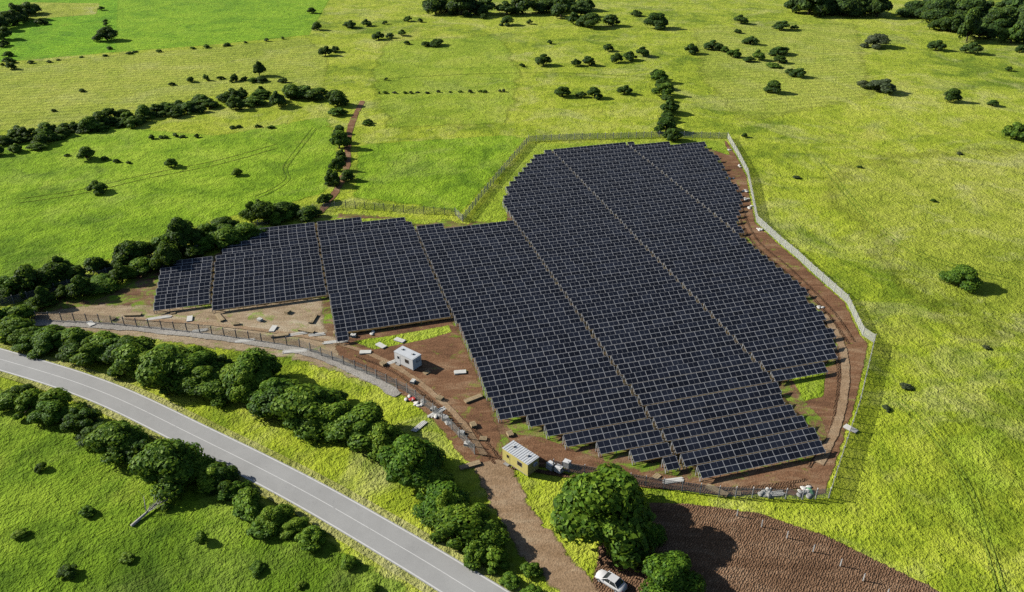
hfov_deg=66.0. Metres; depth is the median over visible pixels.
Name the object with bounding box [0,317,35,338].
roadside scrub
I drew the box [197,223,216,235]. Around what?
tree
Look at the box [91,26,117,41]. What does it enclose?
tree
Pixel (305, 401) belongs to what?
tree
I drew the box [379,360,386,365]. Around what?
pallet
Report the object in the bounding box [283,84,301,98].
hedge shrub
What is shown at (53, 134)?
hedge shrub
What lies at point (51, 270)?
tree
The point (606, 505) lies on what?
tree
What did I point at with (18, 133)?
hedge shrub
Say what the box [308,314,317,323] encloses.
timber
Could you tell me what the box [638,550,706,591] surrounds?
tree
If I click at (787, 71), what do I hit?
field copse
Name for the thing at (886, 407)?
bush
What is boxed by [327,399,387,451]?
tree
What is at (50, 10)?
field
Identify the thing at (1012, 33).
woodland tree
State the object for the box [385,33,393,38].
tree
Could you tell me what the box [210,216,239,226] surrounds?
tree
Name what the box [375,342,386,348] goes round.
panel crate
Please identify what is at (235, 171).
tree
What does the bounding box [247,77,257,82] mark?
hedge shrub
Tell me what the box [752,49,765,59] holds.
field copse
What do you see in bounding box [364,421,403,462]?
tree
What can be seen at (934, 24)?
woodland tree
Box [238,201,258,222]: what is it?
tree
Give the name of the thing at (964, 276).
tree
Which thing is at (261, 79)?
hedge shrub
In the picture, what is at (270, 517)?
verge shrub
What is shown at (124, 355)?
roadside tree
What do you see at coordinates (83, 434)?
verge shrub
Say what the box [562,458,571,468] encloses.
water tank
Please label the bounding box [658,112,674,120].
hedge shrub
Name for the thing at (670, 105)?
tree
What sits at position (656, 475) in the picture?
pallet stack
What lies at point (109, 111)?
hedge shrub
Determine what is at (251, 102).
hedge shrub
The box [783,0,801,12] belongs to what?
woodland tree
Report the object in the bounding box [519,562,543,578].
tree
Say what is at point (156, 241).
tree
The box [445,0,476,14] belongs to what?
woodland tree
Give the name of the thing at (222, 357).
roadside shrub
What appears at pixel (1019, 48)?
tree
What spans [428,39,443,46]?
tree
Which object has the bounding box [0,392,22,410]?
verge shrub
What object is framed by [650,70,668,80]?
hedge shrub
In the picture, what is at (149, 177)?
field track
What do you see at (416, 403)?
sack heap
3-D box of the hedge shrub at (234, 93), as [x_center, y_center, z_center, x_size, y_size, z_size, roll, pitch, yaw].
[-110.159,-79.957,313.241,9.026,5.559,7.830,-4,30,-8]
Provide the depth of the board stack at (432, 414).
143.14 m
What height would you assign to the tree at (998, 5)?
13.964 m
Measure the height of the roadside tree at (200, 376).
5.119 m
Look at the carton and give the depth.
150.74 m
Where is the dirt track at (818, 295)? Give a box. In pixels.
[741,205,854,341]
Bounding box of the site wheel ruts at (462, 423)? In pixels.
[125,317,486,455]
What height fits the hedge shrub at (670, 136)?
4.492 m
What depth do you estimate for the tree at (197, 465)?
127.83 m
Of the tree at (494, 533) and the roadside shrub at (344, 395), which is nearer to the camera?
the tree at (494, 533)
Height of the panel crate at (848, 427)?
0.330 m
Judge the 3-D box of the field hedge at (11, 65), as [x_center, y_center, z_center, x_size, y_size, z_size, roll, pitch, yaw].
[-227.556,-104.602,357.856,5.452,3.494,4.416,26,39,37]
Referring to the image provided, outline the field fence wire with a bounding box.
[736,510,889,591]
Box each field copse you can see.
[703,40,718,49]
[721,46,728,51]
[726,49,741,57]
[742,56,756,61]
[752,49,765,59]
[765,62,781,68]
[784,68,795,75]
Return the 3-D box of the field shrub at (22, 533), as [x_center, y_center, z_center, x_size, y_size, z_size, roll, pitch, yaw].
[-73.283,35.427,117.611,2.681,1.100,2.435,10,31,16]
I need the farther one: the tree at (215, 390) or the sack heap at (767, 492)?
the tree at (215, 390)
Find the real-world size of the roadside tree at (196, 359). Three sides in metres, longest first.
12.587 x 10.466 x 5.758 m
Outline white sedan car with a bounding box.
[594,568,627,591]
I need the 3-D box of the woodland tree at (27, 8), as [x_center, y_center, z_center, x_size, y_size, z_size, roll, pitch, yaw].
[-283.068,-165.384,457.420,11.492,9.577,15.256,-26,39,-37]
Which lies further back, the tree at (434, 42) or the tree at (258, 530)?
the tree at (434, 42)
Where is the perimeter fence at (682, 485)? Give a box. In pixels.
[462,131,875,499]
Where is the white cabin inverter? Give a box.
[394,346,421,369]
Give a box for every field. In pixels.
[0,0,328,61]
[0,116,337,276]
[21,2,98,19]
[353,135,525,211]
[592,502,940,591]
[827,147,1023,344]
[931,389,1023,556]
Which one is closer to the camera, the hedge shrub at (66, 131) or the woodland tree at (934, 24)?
the hedge shrub at (66, 131)
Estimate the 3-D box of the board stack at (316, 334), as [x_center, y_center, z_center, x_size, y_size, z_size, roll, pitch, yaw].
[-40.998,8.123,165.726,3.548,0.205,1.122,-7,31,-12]
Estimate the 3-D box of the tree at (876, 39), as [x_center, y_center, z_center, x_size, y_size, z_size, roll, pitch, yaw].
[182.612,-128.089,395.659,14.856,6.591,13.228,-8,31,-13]
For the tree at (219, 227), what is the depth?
202.63 m
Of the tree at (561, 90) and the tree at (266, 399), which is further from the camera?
the tree at (561, 90)
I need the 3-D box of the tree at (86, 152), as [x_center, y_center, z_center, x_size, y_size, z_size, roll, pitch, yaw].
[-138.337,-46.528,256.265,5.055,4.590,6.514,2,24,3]
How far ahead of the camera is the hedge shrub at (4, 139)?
267.62 m
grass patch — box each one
[63,278,130,299]
[281,217,444,225]
[355,325,451,348]
[792,372,825,400]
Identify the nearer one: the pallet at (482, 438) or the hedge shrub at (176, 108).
the pallet at (482, 438)
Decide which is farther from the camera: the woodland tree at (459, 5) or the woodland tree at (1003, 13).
the woodland tree at (459, 5)
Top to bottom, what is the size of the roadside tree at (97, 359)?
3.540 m
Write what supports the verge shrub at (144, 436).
on the ground at (888, 482)
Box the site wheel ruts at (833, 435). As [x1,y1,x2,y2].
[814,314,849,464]
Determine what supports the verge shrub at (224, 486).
on the ground at (888, 482)
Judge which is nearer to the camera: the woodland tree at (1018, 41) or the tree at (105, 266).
the tree at (105, 266)
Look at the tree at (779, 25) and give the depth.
430.21 m
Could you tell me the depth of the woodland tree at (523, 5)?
466.98 m
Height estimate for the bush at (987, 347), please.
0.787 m
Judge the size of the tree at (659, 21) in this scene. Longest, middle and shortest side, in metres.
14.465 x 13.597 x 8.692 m
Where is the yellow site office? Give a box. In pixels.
[502,440,538,475]
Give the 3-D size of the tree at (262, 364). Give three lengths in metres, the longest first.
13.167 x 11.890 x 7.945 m
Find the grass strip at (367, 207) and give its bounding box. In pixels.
[0,200,462,306]
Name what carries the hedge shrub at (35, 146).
on the ground at (888, 482)
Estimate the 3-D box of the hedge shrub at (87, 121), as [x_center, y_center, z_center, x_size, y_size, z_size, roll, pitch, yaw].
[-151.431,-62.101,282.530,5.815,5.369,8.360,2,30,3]
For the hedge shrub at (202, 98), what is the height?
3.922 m
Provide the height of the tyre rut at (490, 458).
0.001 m
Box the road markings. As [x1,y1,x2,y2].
[0,348,507,591]
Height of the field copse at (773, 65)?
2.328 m
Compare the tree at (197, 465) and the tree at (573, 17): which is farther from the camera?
the tree at (573, 17)
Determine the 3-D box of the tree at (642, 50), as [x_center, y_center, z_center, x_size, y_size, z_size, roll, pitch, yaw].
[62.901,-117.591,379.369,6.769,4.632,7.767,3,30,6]
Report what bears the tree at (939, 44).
on the ground at (888, 482)
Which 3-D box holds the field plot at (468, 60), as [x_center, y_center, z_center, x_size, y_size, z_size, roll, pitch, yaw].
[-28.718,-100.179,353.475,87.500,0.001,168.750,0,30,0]
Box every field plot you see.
[370,35,521,127]
[693,22,875,119]
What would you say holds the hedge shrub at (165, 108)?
on the ground at (888, 482)
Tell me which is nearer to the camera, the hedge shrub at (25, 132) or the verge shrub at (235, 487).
the verge shrub at (235, 487)
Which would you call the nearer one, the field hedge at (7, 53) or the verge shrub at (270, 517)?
the verge shrub at (270, 517)
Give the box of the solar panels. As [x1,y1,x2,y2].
[154,141,836,478]
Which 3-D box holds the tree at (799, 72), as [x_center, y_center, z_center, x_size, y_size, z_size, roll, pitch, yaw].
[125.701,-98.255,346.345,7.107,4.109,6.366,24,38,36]
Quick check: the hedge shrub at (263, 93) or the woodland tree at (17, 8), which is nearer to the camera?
the hedge shrub at (263, 93)
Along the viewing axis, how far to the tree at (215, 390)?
144.42 m
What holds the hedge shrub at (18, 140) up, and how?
on the ground at (888, 482)
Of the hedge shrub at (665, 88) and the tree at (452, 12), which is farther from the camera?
the tree at (452, 12)
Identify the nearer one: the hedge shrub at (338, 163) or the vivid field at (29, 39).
the hedge shrub at (338, 163)
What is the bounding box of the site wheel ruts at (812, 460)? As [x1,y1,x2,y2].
[807,321,840,466]
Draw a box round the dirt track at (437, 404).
[355,356,500,459]
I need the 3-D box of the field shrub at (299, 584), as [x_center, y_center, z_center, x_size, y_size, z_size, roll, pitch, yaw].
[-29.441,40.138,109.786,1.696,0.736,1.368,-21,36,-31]
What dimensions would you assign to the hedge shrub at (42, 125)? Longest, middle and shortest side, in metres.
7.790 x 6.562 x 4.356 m
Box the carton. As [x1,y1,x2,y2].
[410,378,415,384]
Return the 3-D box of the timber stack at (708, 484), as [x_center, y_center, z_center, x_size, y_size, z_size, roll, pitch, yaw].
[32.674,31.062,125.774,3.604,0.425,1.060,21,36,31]
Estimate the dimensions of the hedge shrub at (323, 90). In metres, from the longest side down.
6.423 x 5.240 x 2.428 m
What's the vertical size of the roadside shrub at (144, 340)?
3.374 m
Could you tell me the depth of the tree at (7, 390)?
144.99 m
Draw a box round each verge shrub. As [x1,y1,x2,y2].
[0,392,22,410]
[9,383,36,395]
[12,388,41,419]
[33,387,73,406]
[49,404,70,424]
[57,401,87,426]
[60,407,102,431]
[75,420,106,447]
[133,432,149,440]
[187,458,213,483]
[196,461,229,494]
[215,480,251,500]
[216,480,231,494]
[232,494,259,522]
[232,505,263,521]
[255,503,289,536]
[279,516,308,539]
[294,525,326,552]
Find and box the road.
[0,343,520,591]
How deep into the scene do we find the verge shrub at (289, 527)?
117.69 m
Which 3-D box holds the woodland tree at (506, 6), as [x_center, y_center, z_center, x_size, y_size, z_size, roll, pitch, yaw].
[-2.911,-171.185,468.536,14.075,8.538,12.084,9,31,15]
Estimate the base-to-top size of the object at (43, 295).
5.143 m
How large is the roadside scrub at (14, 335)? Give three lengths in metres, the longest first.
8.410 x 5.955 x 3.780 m
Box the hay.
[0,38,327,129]
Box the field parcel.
[115,0,327,51]
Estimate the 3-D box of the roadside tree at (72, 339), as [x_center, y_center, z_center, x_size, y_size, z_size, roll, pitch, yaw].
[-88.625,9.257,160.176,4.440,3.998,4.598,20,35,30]
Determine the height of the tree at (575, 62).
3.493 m
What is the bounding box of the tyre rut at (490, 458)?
[348,360,495,463]
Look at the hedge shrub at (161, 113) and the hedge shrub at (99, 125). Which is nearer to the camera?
the hedge shrub at (99, 125)
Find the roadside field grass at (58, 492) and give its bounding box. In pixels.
[0,389,405,591]
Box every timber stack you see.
[271,332,288,337]
[298,327,314,333]
[459,460,480,469]
[705,483,727,496]
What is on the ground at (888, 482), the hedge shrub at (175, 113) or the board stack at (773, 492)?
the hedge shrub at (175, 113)
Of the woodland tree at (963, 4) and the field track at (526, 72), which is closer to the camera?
the field track at (526, 72)
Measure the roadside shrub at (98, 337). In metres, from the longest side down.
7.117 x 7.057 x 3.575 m
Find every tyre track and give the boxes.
[255,127,312,195]
[258,129,315,197]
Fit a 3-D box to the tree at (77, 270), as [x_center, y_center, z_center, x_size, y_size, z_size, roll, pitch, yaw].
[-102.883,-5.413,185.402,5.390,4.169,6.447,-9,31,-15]
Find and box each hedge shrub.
[0,135,11,144]
[6,129,16,137]
[8,143,21,152]
[9,137,26,144]
[12,125,29,136]
[16,131,22,137]
[25,143,48,149]
[30,133,52,143]
[34,122,52,130]
[37,127,55,135]
[47,132,57,140]
[48,124,55,131]
[54,127,71,136]
[56,134,65,140]
[57,123,70,128]
[68,121,77,132]
[75,126,89,133]
[78,116,96,129]
[88,121,109,131]
[92,111,109,124]
[101,108,118,116]
[108,116,120,123]
[113,109,129,116]
[114,120,126,128]
[120,111,133,120]
[123,116,142,128]
[135,104,149,115]
[135,114,149,120]
[149,104,163,110]
[156,110,167,116]
[158,103,176,110]
[166,109,185,116]
[169,106,182,116]
[172,100,183,105]
[177,102,196,110]
[181,102,192,114]
[186,76,193,81]
[192,94,208,103]
[192,105,206,112]
[194,95,213,103]
[201,99,218,106]
[202,74,209,80]
[215,93,229,102]
[224,88,245,98]
[225,96,245,109]
[229,73,237,81]
[238,87,248,97]
[242,96,267,107]
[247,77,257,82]
[249,92,261,98]
[251,89,271,98]
[255,75,267,82]
[269,91,286,105]
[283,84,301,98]
[298,85,319,95]
[302,89,324,99]
[316,193,332,203]
[317,87,327,93]
[324,169,340,186]
[325,89,336,97]
[328,107,348,114]
[328,157,345,170]
[329,130,350,148]
[333,125,343,131]
[335,149,345,157]
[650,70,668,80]
[651,83,674,94]
[654,79,665,86]
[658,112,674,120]
[660,94,673,100]
[662,128,676,140]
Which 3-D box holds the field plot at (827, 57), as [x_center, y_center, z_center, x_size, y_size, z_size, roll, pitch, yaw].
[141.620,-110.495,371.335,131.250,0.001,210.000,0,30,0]
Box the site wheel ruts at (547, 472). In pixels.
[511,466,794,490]
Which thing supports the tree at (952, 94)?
on the ground at (888, 482)
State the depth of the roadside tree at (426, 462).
125.22 m
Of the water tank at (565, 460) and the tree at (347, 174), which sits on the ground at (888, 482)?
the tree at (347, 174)
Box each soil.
[34,297,364,380]
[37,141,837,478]
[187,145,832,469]
[335,319,503,462]
[508,141,867,495]
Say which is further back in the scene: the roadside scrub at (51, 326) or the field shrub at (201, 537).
the roadside scrub at (51, 326)
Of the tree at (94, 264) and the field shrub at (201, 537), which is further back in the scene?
the tree at (94, 264)
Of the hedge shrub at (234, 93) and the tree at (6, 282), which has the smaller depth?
the tree at (6, 282)
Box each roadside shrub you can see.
[89,330,120,343]
[99,337,119,348]
[136,335,155,345]
[151,343,173,349]
[185,345,207,353]
[217,354,232,363]
[274,374,290,378]
[327,389,348,401]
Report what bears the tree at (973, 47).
on the ground at (888, 482)
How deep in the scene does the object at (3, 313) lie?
168.31 m
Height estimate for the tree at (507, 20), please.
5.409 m
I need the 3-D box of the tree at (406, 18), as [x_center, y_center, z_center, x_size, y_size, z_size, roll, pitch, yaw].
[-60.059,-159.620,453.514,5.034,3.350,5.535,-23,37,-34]
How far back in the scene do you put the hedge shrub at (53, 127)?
277.88 m
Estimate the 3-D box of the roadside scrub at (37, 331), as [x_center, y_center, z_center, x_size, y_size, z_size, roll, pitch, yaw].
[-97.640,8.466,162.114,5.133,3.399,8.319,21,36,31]
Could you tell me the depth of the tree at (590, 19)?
434.88 m
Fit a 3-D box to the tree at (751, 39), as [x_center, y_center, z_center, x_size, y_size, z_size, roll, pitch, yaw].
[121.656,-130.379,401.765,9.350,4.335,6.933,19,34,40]
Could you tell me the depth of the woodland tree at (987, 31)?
410.19 m
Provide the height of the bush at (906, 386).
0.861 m
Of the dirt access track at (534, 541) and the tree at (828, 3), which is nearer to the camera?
the dirt access track at (534, 541)
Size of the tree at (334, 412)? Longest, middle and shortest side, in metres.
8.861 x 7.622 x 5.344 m
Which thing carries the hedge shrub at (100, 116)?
on the ground at (888, 482)
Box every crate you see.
[86,320,95,325]
[186,315,192,321]
[269,325,277,331]
[359,350,370,353]
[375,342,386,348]
[394,337,405,342]
[454,369,465,374]
[843,424,858,433]
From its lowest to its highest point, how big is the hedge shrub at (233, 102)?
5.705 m
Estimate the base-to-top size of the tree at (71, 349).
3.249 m
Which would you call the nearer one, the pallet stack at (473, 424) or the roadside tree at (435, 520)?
the roadside tree at (435, 520)
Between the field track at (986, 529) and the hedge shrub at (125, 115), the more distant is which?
the hedge shrub at (125, 115)
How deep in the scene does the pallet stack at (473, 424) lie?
139.42 m
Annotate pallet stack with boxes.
[470,421,476,427]
[506,430,513,436]
[652,473,661,478]
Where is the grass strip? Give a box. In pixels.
[470,140,729,221]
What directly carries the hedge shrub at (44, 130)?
on the ground at (888, 482)
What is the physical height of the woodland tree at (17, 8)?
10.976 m
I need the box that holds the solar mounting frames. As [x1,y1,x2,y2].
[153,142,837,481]
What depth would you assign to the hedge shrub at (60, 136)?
273.70 m
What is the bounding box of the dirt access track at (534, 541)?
[475,459,598,591]
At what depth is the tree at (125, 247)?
190.26 m
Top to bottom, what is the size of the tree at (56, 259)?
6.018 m
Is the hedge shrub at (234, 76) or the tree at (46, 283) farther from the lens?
the hedge shrub at (234, 76)
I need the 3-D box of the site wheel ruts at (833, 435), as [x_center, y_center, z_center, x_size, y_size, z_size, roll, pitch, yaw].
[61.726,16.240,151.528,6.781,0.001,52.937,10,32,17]
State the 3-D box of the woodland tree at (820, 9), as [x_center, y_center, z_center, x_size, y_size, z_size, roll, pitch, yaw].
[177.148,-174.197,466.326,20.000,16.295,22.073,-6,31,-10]
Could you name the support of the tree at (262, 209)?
on the ground at (888, 482)
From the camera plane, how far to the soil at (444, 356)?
153.14 m
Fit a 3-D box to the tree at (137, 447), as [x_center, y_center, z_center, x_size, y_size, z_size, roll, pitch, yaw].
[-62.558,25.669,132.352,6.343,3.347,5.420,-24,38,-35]
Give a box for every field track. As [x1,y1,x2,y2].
[18,143,276,198]
[19,147,277,202]
[388,72,643,78]
[818,161,1018,284]
[823,160,1019,280]
[895,401,999,591]
[901,400,1006,591]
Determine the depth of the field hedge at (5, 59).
367.41 m
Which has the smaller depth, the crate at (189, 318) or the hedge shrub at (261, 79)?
the crate at (189, 318)
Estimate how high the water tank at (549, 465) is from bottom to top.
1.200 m
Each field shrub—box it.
[9,527,32,540]
[33,461,46,473]
[56,563,76,579]
[78,505,96,517]
[118,551,134,563]
[160,502,172,510]
[194,530,207,542]
[249,560,264,578]
[294,580,306,588]
[366,582,379,591]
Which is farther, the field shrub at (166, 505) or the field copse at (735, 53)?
the field copse at (735, 53)
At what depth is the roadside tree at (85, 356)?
154.43 m
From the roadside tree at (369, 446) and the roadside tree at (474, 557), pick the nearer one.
the roadside tree at (474, 557)
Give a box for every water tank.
[546,460,555,470]
[554,464,563,473]
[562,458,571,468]
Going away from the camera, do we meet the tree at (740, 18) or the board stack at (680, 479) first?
the board stack at (680, 479)
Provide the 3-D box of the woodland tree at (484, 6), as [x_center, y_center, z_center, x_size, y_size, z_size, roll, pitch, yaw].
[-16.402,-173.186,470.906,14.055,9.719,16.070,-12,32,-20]
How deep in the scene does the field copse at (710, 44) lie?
389.69 m
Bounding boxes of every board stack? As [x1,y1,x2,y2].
[146,315,171,319]
[235,338,254,342]
[282,348,307,353]
[286,332,307,336]
[308,332,325,335]
[322,340,347,343]
[411,420,426,431]
[427,406,445,417]
[662,477,683,483]
[764,490,781,496]
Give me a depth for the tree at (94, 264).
186.96 m
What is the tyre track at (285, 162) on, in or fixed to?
on the lush field at (77, 228)
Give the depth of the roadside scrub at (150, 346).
158.12 m
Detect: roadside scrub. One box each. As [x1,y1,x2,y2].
[0,315,20,343]
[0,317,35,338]
[6,326,38,344]
[21,329,43,350]
[42,324,65,330]
[58,327,93,351]
[80,335,92,344]
[143,343,154,349]
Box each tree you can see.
[0,9,25,24]
[0,16,9,27]
[0,26,11,39]
[0,275,30,293]
[0,287,16,303]
[0,385,20,396]
[8,3,28,21]
[10,327,42,351]
[13,263,37,298]
[19,3,36,18]
[23,1,41,11]
[25,399,68,424]
[27,329,62,359]
[30,278,61,292]
[32,262,71,285]
[33,18,48,24]
[47,256,73,265]
[55,342,82,362]
[63,265,85,278]
[65,333,85,343]
[69,342,105,365]
[70,415,95,430]
[76,146,94,159]
[80,348,106,364]
[82,256,110,273]
[83,421,144,467]
[85,180,107,195]
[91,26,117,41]
[100,260,108,270]
[100,336,141,371]
[107,253,129,268]
[107,342,147,377]
[111,240,143,260]
[122,439,151,464]
[125,351,146,378]
[128,438,204,502]
[129,241,155,259]
[131,489,176,526]
[135,345,190,396]
[149,235,179,253]
[159,370,174,394]
[161,217,204,250]
[163,349,226,394]
[164,158,177,166]
[177,365,220,395]
[189,454,215,489]
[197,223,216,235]
[200,378,228,408]
[205,462,240,495]
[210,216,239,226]
[214,224,235,232]
[219,363,232,387]
[221,347,282,403]
[229,370,256,402]
[231,168,242,175]
[232,486,261,502]
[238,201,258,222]
[245,201,280,222]
[246,377,290,414]
[246,519,274,539]
[249,382,297,420]
[253,61,265,75]
[270,383,342,443]
[274,201,299,215]
[282,415,310,435]
[282,504,295,517]
[287,379,305,385]
[306,7,315,12]
[311,22,321,29]
[316,400,353,443]
[318,46,332,55]
[320,529,327,536]
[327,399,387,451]
[328,90,348,105]
[332,46,339,52]
[340,169,354,180]
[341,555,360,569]
[343,20,355,27]
[346,423,371,442]
[361,19,371,25]
[362,121,371,124]
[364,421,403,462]
[366,426,393,450]
[371,31,384,39]
[376,434,446,487]
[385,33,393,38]
[398,29,405,35]
[402,16,411,20]
[404,458,439,489]
[412,479,470,518]
[415,481,431,501]
[416,466,454,493]
[419,493,471,537]
[421,41,429,45]
[422,0,447,13]
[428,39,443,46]
[429,511,483,549]
[435,489,456,511]
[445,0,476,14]
[448,10,457,14]
[453,501,491,545]
[462,541,487,570]
[463,517,510,548]
[464,11,471,16]
[472,0,495,14]
[484,545,510,574]
[495,0,517,14]
[499,15,513,25]
[499,570,520,590]
[510,0,535,13]
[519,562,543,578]
[519,583,541,591]
[532,0,553,13]
[535,53,551,65]
[549,462,656,572]
[550,0,570,17]
[554,86,570,96]
[565,12,580,23]
[567,0,576,5]
[570,1,592,15]
[571,58,581,65]
[575,13,600,26]
[575,91,586,96]
[582,56,595,66]
[583,0,595,8]
[586,86,602,99]
[602,14,620,25]
[603,44,613,50]
[610,53,622,62]
[616,85,632,93]
[622,51,636,61]
[630,10,642,16]
[636,46,649,55]
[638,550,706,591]
[642,520,667,549]
[643,12,668,29]
[653,116,676,132]
[660,100,679,110]
[664,129,682,140]
[684,43,699,54]
[716,43,723,50]
[733,14,748,23]
[741,36,759,43]
[763,80,781,92]
[768,46,789,55]
[772,20,789,29]
[773,55,787,62]
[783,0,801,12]
[788,68,805,77]
[790,24,798,28]
[795,0,831,16]
[810,0,833,13]
[813,0,837,14]
[825,0,860,15]
[836,1,869,16]
[856,80,867,87]
[859,33,891,48]
[865,0,893,16]
[865,78,896,93]
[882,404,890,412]
[895,0,926,17]
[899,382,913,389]
[920,0,961,22]
[927,16,950,30]
[927,40,946,49]
[938,14,961,31]
[938,264,983,292]
[943,88,962,101]
[953,0,974,15]
[957,7,981,40]
[958,14,965,22]
[959,42,983,53]
[963,0,988,17]
[970,23,997,38]
[982,7,1015,27]
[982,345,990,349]
[983,2,1015,18]
[984,0,994,10]
[986,100,998,105]
[989,18,1011,34]
[997,23,1023,43]
[1000,0,1023,12]
[1001,122,1023,138]
[1013,4,1023,29]
[1013,38,1023,42]
[1015,45,1023,51]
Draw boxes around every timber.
[124,313,141,316]
[215,313,224,321]
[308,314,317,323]
[464,394,482,402]
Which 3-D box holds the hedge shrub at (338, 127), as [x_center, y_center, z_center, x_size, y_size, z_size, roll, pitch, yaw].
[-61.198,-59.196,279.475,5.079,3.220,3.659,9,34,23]
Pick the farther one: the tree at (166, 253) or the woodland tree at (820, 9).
the woodland tree at (820, 9)
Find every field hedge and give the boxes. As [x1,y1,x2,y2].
[1,51,14,55]
[1,57,16,62]
[5,62,16,68]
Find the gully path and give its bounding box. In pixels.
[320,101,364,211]
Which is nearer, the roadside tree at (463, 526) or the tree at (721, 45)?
the roadside tree at (463, 526)
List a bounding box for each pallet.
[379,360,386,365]
[436,395,443,400]
[479,436,486,440]
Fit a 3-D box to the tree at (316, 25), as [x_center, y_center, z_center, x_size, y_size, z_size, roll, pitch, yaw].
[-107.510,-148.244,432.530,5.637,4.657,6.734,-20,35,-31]
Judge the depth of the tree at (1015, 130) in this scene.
272.03 m
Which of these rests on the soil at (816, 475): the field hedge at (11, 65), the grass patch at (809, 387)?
the grass patch at (809, 387)
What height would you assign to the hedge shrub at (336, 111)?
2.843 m
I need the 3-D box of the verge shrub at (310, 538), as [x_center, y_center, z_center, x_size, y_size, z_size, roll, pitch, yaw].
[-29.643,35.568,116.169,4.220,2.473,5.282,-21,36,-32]
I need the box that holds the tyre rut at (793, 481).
[539,459,806,486]
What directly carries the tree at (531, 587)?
on the ground at (888, 482)
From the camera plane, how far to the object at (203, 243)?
198.06 m
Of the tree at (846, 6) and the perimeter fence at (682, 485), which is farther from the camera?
the tree at (846, 6)
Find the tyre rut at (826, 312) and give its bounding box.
[738,216,848,343]
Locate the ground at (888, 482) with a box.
[0,0,1023,591]
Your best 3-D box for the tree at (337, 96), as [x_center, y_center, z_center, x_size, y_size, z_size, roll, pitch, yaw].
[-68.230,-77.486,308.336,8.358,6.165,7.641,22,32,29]
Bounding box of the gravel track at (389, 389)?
[30,319,401,396]
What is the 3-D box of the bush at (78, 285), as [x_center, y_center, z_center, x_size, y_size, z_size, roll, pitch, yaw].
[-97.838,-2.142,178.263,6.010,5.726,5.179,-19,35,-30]
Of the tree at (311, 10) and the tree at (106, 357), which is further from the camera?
the tree at (311, 10)
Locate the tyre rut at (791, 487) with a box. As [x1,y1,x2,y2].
[539,464,810,494]
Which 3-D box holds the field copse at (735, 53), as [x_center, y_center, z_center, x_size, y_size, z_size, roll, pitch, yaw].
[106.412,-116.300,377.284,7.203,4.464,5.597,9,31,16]
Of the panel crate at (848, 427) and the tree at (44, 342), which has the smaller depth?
the panel crate at (848, 427)
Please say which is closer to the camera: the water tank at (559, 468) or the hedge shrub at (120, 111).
the water tank at (559, 468)
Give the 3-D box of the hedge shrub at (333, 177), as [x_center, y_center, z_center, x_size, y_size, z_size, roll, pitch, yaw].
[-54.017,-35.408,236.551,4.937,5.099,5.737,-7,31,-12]
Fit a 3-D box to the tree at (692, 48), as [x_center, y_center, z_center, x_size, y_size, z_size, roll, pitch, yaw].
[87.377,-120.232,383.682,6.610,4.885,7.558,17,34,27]
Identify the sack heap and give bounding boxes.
[413,399,425,406]
[760,487,772,496]
[800,485,811,492]
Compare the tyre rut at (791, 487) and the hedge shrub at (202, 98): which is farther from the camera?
the hedge shrub at (202, 98)
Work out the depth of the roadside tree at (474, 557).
112.15 m
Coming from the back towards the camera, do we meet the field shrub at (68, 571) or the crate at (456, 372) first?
the crate at (456, 372)
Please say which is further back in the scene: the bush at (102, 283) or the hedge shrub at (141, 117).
the hedge shrub at (141, 117)
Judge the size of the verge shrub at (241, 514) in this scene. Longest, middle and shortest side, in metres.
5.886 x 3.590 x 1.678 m
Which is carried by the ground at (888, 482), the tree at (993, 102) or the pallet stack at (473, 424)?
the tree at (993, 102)
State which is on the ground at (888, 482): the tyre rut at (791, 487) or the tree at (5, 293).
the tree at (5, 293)
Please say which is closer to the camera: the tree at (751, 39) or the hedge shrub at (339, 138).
the hedge shrub at (339, 138)
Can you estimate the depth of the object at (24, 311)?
168.92 m
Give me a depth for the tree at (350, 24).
435.72 m
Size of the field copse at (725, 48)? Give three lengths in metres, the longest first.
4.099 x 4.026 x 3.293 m
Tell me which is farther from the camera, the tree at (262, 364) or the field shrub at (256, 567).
the tree at (262, 364)
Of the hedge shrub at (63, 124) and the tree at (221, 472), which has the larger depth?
the hedge shrub at (63, 124)

